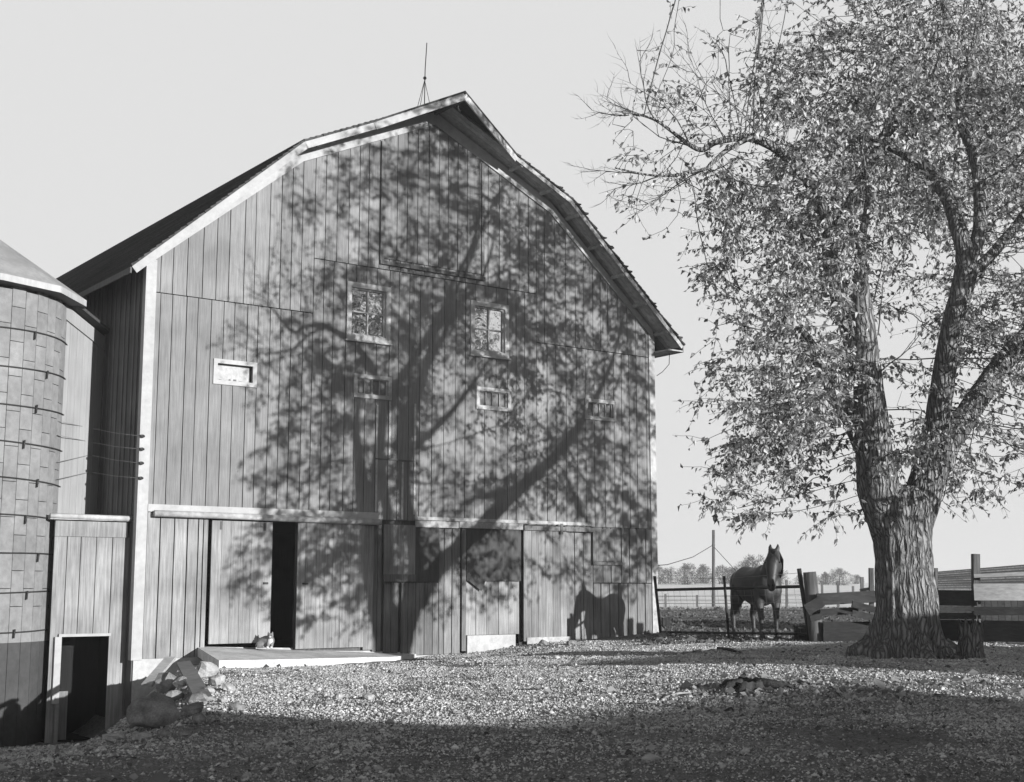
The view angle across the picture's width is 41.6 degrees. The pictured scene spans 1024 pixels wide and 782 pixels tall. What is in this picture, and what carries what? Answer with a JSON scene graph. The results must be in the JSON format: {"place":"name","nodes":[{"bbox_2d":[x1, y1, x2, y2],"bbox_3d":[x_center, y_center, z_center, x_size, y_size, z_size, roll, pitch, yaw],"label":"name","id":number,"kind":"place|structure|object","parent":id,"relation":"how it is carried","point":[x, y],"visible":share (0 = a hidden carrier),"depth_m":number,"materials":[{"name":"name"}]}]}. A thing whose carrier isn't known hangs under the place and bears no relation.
{"place":"outdoors","nodes":[
{"label":"outdoors","id":0,"kind":"place"},
{"bbox_2d":[0,583,1023,781],"bbox_3d":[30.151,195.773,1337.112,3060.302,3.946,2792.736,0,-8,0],"label":"ground","id":1,"kind":"structure","parent":0,"point":[93,726],"depth_m":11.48,"materials":[{"name":"grey gravel"}]},
{"bbox_2d":[0,240,86,747],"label":"silo","id":2,"kind":"object","parent":1,"relation":"on","point":[34,298],"visible":0.88,"depth_m":23.93,"materials":[{"name":"concrete"}]},
{"bbox_2d":[57,304,109,514],"bbox_3d":[-8.695,0.531,26.166,1.100,4.300,2.174,-1,-8,7],"label":"silo chute","id":3,"kind":"object","parent":2,"relation":"attached to","point":[86,330],"visible":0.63,"depth_m":26.11,"materials":[{"name":"grey wood"}]},
{"bbox_2d":[40,513,133,743],"bbox_3d":[-8.279,4.527,25.260,1.611,4.330,2.140,6,-10,-36],"label":"lean to","id":4,"kind":"object","parent":1,"relation":"on","point":[85,676],"visible":0.73,"depth_m":24.74,"materials":[{"name":"grey wood"}]},
{"bbox_2d":[102,733,125,742],"bbox_3d":[-3.701,3.220,12.507,0.219,0.092,0.272,5,-10,-32],"label":"stone","id":5,"kind":"object","parent":1,"relation":"on","point":[110,737],"visible":0.82,"depth_m":12.41,"materials":[{"name":"stone"}]},
{"bbox_2d":[132,732,153,740],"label":"stone","id":6,"kind":"object","parent":1,"relation":"on","point":[141,735],"visible":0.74,"depth_m":12.08,"materials":[{"name":"stone"}]},
{"bbox_2d":[126,692,180,728],"bbox_3d":[-3.502,3.138,13.149,0.543,0.395,0.423,0,-8,0],"label":"boulder","id":7,"kind":"object","parent":1,"relation":"on","point":[154,710],"visible":0.82,"depth_m":12.99,"materials":[{"name":"stone"}]},
{"bbox_2d":[141,656,175,686],"bbox_3d":[-5.682,4.514,21.678,0.172,0.427,1.064,-1,-8,6],"label":"plank","id":8,"kind":"object","parent":1,"relation":"on","point":[165,664],"visible":1,"depth_m":21.65,"materials":[{"name":"grey wood"}]},
{"bbox_2d":[155,672,176,693],"bbox_3d":[-4.686,3.994,18.313,0.348,0.356,0.348,0,-8,0],"label":"stone","id":9,"kind":"object","parent":1,"relation":"on","point":[164,681],"visible":0.6,"depth_m":18.18,"materials":[{"name":"grey stone"}]},
{"bbox_2d":[164,690,184,700],"bbox_3d":[-4.193,3.772,16.645,0.259,0.161,0.210,0,-8,0],"label":"stone","id":10,"kind":"object","parent":1,"relation":"on","point":[174,695],"visible":0.61,"depth_m":16.59,"materials":[{"name":"grey stone"}]},
{"bbox_2d":[172,676,186,689],"bbox_3d":[-4.395,3.889,17.932,0.258,0.186,0.222,-3,-9,21],"label":"stone","id":11,"kind":"object","parent":1,"relation":"on","point":[178,683],"visible":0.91,"depth_m":17.86,"materials":[{"name":"stone"}]},
{"bbox_2d":[178,730,190,737],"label":"stone","id":12,"kind":"object","parent":1,"relation":"on","point":[185,733],"visible":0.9,"depth_m":11.65,"materials":[{"name":"grey stone"}]},
{"bbox_2d":[180,702,203,716],"bbox_3d":[-3.266,3.252,13.685,0.198,0.176,0.283,-7,-11,41],"label":"stone","id":13,"kind":"object","parent":1,"relation":"on","point":[191,709],"visible":0.7,"depth_m":13.64,"materials":[{"name":"grey stone"}]},
{"bbox_2d":[177,661,212,700],"bbox_3d":[-4.260,3.840,17.962,0.204,0.250,4.532,2,-9,-16],"label":"plank","id":14,"kind":"object","parent":1,"relation":"on","point":[194,682],"visible":0.79,"depth_m":17.77,"materials":[{"name":"grey wood"}]},
{"bbox_2d":[186,691,207,703],"bbox_3d":[-3.580,3.505,15.319,0.267,0.179,0.223,0,-8,0],"label":"stone","id":15,"kind":"object","parent":1,"relation":"on","point":[199,696],"visible":0.67,"depth_m":15.25,"materials":[{"name":"grey stone"}]},
{"bbox_2d":[192,713,205,723],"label":"stone","id":16,"kind":"object","parent":1,"relation":"on","point":[199,718],"visible":0.92,"depth_m":12.84,"materials":[{"name":"grey stone"}]},
{"bbox_2d":[195,661,218,677],"bbox_3d":[-4.468,4.077,19.651,0.363,0.287,0.436,0,-8,0],"label":"stone","id":17,"kind":"object","parent":1,"relation":"on","point":[205,669],"visible":0.76,"depth_m":19.51,"materials":[{"name":"stone"}]},
{"bbox_2d":[203,686,214,693],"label":"stone","id":18,"kind":"object","parent":1,"relation":"on","point":[211,689],"visible":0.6,"depth_m":16.60,"materials":[{"name":"stone"}]},
{"bbox_2d":[208,674,224,685],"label":"stone","id":19,"kind":"object","parent":1,"relation":"on","point":[217,680],"visible":0.8,"depth_m":17.96,"materials":[{"name":"stone"}]},
{"bbox_2d":[217,696,227,702],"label":"stone","id":20,"kind":"object","parent":1,"relation":"on","point":[222,699],"visible":0.87,"depth_m":15.45,"materials":[{"name":"stone"}]},
{"bbox_2d":[222,683,234,691],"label":"stone","id":21,"kind":"object","parent":1,"relation":"on","point":[226,687],"visible":0.78,"depth_m":17.09,"materials":[{"name":"stone"}]},
{"bbox_2d":[228,701,245,710],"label":"stone","id":22,"kind":"object","parent":1,"relation":"on","point":[236,706],"visible":0.92,"depth_m":14.12,"materials":[{"name":"grey stone"}]},
{"bbox_2d":[197,647,415,667],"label":"concrete ramp","id":23,"kind":"structure","parent":1,"relation":"on","point":[241,657],"depth_m":25.15,"materials":[{"name":"grey concrete"}]},
{"bbox_2d":[255,632,273,648],"bbox_3d":[-4.729,4.771,25.828,0.429,0.318,0.275,-3,-9,23],"label":"cat","id":24,"kind":"object","parent":23,"relation":"on","point":[267,641],"visible":1,"depth_m":25.76},
{"bbox_2d":[334,693,343,698],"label":"stone","id":25,"kind":"object","parent":1,"relation":"on","point":[339,695],"visible":0.92,"depth_m":15.84,"materials":[{"name":"stone"}]},
{"bbox_2d":[362,692,374,699],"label":"stone","id":26,"kind":"object","parent":1,"relation":"on","point":[368,696],"visible":0.94,"depth_m":15.62,"materials":[{"name":"stone"}]},
{"bbox_2d":[56,43,685,716],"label":"barn","id":27,"kind":"structure","parent":1,"relation":"on","point":[386,383],"depth_m":28.63,"materials":[{"name":"paint"}]},
{"bbox_2d":[59,472,143,479],"bbox_3d":[-7.606,1.604,25.613,1.502,0.282,1.655,0,-8,0],"label":"wire","id":28,"kind":"object","parent":27,"relation":"attached to","point":[140,477],"visible":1,"depth_m":25.48,"materials":[{"name":"metal"}]},
{"bbox_2d":[59,455,143,464],"bbox_3d":[-7.615,1.294,25.658,1.516,0.325,1.655,0,-8,0],"label":"wire","id":29,"kind":"object","parent":27,"relation":"attached to","point":[141,463],"visible":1,"depth_m":25.50,"materials":[{"name":"metal"}]},
{"bbox_2d":[59,435,144,450],"bbox_3d":[-7.627,1.038,25.696,1.539,0.320,1.655,0,-8,0],"label":"wire","id":30,"kind":"object","parent":27,"relation":"attached to","point":[142,448],"visible":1,"depth_m":25.50,"materials":[{"name":"metal"}]},
{"bbox_2d":[59,421,144,437],"bbox_3d":[-7.634,0.780,25.734,1.551,0.354,1.655,0,-8,0],"label":"wire","id":31,"kind":"object","parent":27,"relation":"attached to","point":[142,436],"visible":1,"depth_m":25.48,"materials":[{"name":"metal"}]},
{"bbox_2d":[213,358,256,387],"bbox_3d":[-5.479,-0.345,26.533,0.920,0.500,0.150,6,-10,-36],"label":"window","id":32,"kind":"structure","parent":27,"relation":"in","point":[238,375],"depth_m":26.55,"materials":[{"name":"white paint"}]},
{"bbox_2d":[208,520,272,643],"bbox_3d":[-5.223,3.684,25.990,1.274,2.330,0.055,6,-10,-36],"label":"sliding door","id":33,"kind":"structure","parent":27,"relation":"in","point":[241,551],"depth_m":25.97,"materials":[{"name":"grey wood"}]},
{"bbox_2d":[295,522,364,648],"bbox_3d":[-3.653,3.915,27.144,1.524,2.485,0.057,6,-10,-36],"label":"sliding door","id":34,"kind":"structure","parent":27,"relation":"in","point":[330,556],"depth_m":27.13,"materials":[{"name":"grey wood"}]},
{"bbox_2d":[345,281,391,345],"bbox_3d":[-3.035,-1.635,28.482,1.120,1.265,0.130,6,-10,-36],"label":"window","id":35,"kind":"structure","parent":27,"relation":"in","point":[368,311],"depth_m":28.53,"materials":[{"name":"grey glass"}]},
{"bbox_2d":[353,373,391,400],"bbox_3d":[-2.943,-0.080,28.354,0.920,0.500,0.095,6,-10,-36],"label":"window","id":36,"kind":"structure","parent":27,"relation":"in","point":[365,386],"depth_m":28.37,"materials":[{"name":"grey glass"}]},
{"bbox_2d":[379,126,485,280],"bbox_3d":[-1.715,-4.261,29.822,2.740,3.360,0.060,6,-10,-36],"label":"hay door","id":37,"kind":"structure","parent":27,"relation":"in","point":[446,181],"depth_m":29.78,"materials":[{"name":"paint"}]},
{"bbox_2d":[469,300,510,359],"bbox_3d":[-0.504,-1.365,30.333,1.110,1.265,0.130,6,-10,-36],"label":"window","id":38,"kind":"structure","parent":27,"relation":"in","point":[489,322],"depth_m":30.37,"materials":[{"name":"grey glass"}]},
{"bbox_2d":[476,386,510,411],"bbox_3d":[-0.429,0.188,30.191,0.950,0.500,0.095,6,-10,-36],"label":"window","id":39,"kind":"structure","parent":27,"relation":"in","point":[496,399],"depth_m":30.20,"materials":[{"name":"white wood"}]},
{"bbox_2d":[523,531,570,643],"bbox_3d":[0.795,4.418,30.365,1.326,2.500,0.055,6,-10,-36],"label":"sliding door","id":40,"kind":"structure","parent":27,"relation":"in","point":[544,552],"depth_m":30.32,"materials":[{"name":"grey wood"}]},
{"bbox_2d":[585,398,615,421],"bbox_3d":[2.084,0.456,32.024,0.960,0.500,0.095,6,-10,-36],"label":"window","id":41,"kind":"structure","parent":27,"relation":"in","point":[595,409],"depth_m":32.04,"materials":[{"name":"grey glass"}]},
{"bbox_2d":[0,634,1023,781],"bbox_3d":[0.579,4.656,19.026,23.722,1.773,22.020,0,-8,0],"label":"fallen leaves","id":42,"kind":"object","parent":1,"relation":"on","point":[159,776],"visible":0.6,"depth_m":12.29,"materials":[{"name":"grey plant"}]},
{"bbox_2d":[538,639,547,645],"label":"stone","id":43,"kind":"object","parent":1,"relation":"on","point":[542,642],"visible":0.75,"depth_m":28.95,"materials":[{"name":"grey stone"}]},
{"bbox_2d":[566,640,576,644],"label":"stone","id":44,"kind":"object","parent":1,"relation":"on","point":[572,642],"visible":0.99,"depth_m":28.28,"materials":[{"name":"grey stone"}]},
{"bbox_2d":[658,633,666,639],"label":"stone","id":45,"kind":"object","parent":1,"relation":"on","point":[664,635],"visible":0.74,"depth_m":28.60,"materials":[{"name":"grey stone"}]},
{"bbox_2d":[658,564,668,583],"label":"bare tree","id":46,"kind":"object","parent":1,"relation":"on","point":[663,571],"visible":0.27,"depth_m":237.09,"materials":[{"name":"plant"}]},
{"bbox_2d":[661,617,670,627],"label":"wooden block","id":47,"kind":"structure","parent":1,"relation":"on","point":[667,620],"depth_m":35.41,"materials":[{"name":"grey wood"}]},
{"bbox_2d":[658,566,682,583],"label":"bare tree","id":48,"kind":"object","parent":1,"relation":"on","point":[670,571],"visible":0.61,"depth_m":247.40,"materials":[{"name":"plant"}]},
{"bbox_2d":[664,692,691,697],"bbox_3d":[1.877,3.424,15.180,0.479,0.065,0.028,8,-11,-43],"label":"stick","id":49,"kind":"object","parent":1,"relation":"on","point":[672,695],"visible":1,"depth_m":15.14,"materials":[{"name":"grey wood"}]},
{"bbox_2d":[669,563,703,584],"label":"bare tree","id":50,"kind":"object","parent":1,"relation":"on","point":[686,576],"visible":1,"depth_m":232.64,"materials":[{"name":"grey plant"}]},
{"bbox_2d":[658,530,735,606],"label":"utility pole","id":51,"kind":"object","parent":1,"relation":"on","point":[713,564],"visible":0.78,"depth_m":63.35,"materials":[{"name":"wood"}]},
{"bbox_2d":[690,649,713,652],"bbox_3d":[3.313,4.509,23.414,0.031,0.062,0.745,-7,-11,40],"label":"stick","id":52,"kind":"object","parent":1,"relation":"on","point":[701,650],"visible":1,"depth_m":23.34,"materials":[{"name":"grey wood"}]},
{"bbox_2d":[693,564,711,583],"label":"bare tree","id":53,"kind":"object","parent":1,"relation":"on","point":[702,569],"visible":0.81,"depth_m":257.37,"materials":[{"name":"grey plant"}]},
{"bbox_2d":[700,564,732,583],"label":"bare tree","id":54,"kind":"object","parent":1,"relation":"on","point":[719,571],"visible":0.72,"depth_m":242.47,"materials":[{"name":"plant"}]},
{"bbox_2d":[716,647,741,653],"bbox_3d":[3.694,4.402,22.881,0.052,0.078,1.843,1,-8,-3],"label":"stick","id":55,"kind":"object","parent":1,"relation":"on","point":[727,649],"visible":0.91,"depth_m":22.91,"materials":[{"name":"grey wood"}]},
{"bbox_2d":[653,568,808,640],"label":"pipe gate","id":56,"kind":"structure","parent":1,"relation":"on","point":[779,587],"depth_m":28.39,"materials":[{"name":"metal"}]},
{"bbox_2d":[469,668,1023,714],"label":"wood chips","id":57,"kind":"object","parent":1,"relation":"on","point":[877,683],"visible":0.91,"depth_m":15.35,"materials":[{"name":"grey wood chips"}]},
{"bbox_2d":[641,605,868,645],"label":"barnyard clods","id":58,"kind":"object","parent":1,"relation":"on","point":[703,638],"visible":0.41,"depth_m":35.30,"materials":[{"name":"grey soil"}]},
{"bbox_2d":[724,553,787,582],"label":"bare tree","id":59,"kind":"object","parent":1,"relation":"on","point":[749,560],"visible":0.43,"depth_m":222.78,"materials":[{"name":"grey plant"}]},
{"bbox_2d":[729,544,783,638],"bbox_3d":[5.250,4.263,28.518,0.728,1.981,2.326,2,-9,-15],"label":"horse","id":60,"kind":"object","parent":1,"relation":"on","point":[771,567],"visible":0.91,"depth_m":28.06},
{"bbox_2d":[719,676,794,692],"bbox_3d":[2.874,3.410,15.576,0.960,0.194,0.622,0,-8,0],"label":"stump","id":61,"kind":"object","parent":1,"relation":"on","point":[740,684],"visible":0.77,"depth_m":15.49,"materials":[{"name":"wood"}]},
{"bbox_2d":[659,577,875,606],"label":"field fence","id":62,"kind":"object","parent":1,"relation":"on","point":[665,603],"visible":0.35,"depth_m":61.27,"materials":[{"name":"grey wood"}]},
{"bbox_2d":[781,571,789,583],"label":"bare tree","id":63,"kind":"object","parent":1,"relation":"on","point":[784,579],"visible":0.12,"depth_m":246.50,"materials":[{"name":"grey plant"}]},
{"bbox_2d":[565,0,1023,659],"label":"maple tree","id":64,"kind":"object","parent":1,"relation":"on","point":[901,520],"visible":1,"depth_m":20.74,"materials":[{"name":"grey plant"}]},
{"bbox_2d":[794,625,807,640],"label":"wooden block","id":65,"kind":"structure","parent":1,"relation":"on","point":[798,628],"depth_m":27.09,"materials":[{"name":"grey wood"}]},
{"bbox_2d":[818,571,835,584],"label":"bare tree","id":66,"kind":"object","parent":1,"relation":"on","point":[823,577],"visible":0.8,"depth_m":242.43,"materials":[{"name":"plant"}]},
{"bbox_2d":[819,568,859,584],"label":"bare tree","id":67,"kind":"object","parent":1,"relation":"on","point":[840,572],"visible":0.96,"depth_m":227.54,"materials":[{"name":"grey plant"}]},
{"bbox_2d":[851,574,859,583],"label":"bare tree","id":68,"kind":"object","parent":1,"relation":"on","point":[856,580],"visible":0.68,"depth_m":262.31,"materials":[{"name":"grey plant"}]},
{"bbox_2d":[803,554,1023,641],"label":"plank fence","id":69,"kind":"object","parent":1,"relation":"on","point":[819,630],"visible":0.76,"depth_m":26.35,"materials":[{"name":"grey wood"}]},
{"bbox_2d":[947,639,956,649],"bbox_3d":[6.857,4.007,20.997,0.328,0.323,0.142,0,-8,0],"label":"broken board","id":70,"kind":"object","parent":1,"relation":"on","point":[952,644],"visible":0.31,"depth_m":20.95,"materials":[{"name":"grey wood"}]},
{"bbox_2d":[955,618,985,657],"bbox_3d":[7.044,3.818,20.761,0.494,0.656,0.474,-3,-9,20],"label":"stump","id":71,"kind":"object","parent":1,"relation":"on","point":[970,642],"visible":0.89,"depth_m":20.64,"materials":[{"name":"grey wood"}]},
{"bbox_2d":[938,565,1023,620],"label":"shed","id":72,"kind":"structure","parent":1,"relation":"on","point":[954,580],"depth_m":32.08,"materials":[{"name":"grey wood"}]},
{"bbox_2d":[0,0,1023,582],"label":"sky","id":73,"kind":"structure","parent":0,"point":[117,116],"materials":[{"name":"white"}]}
]}

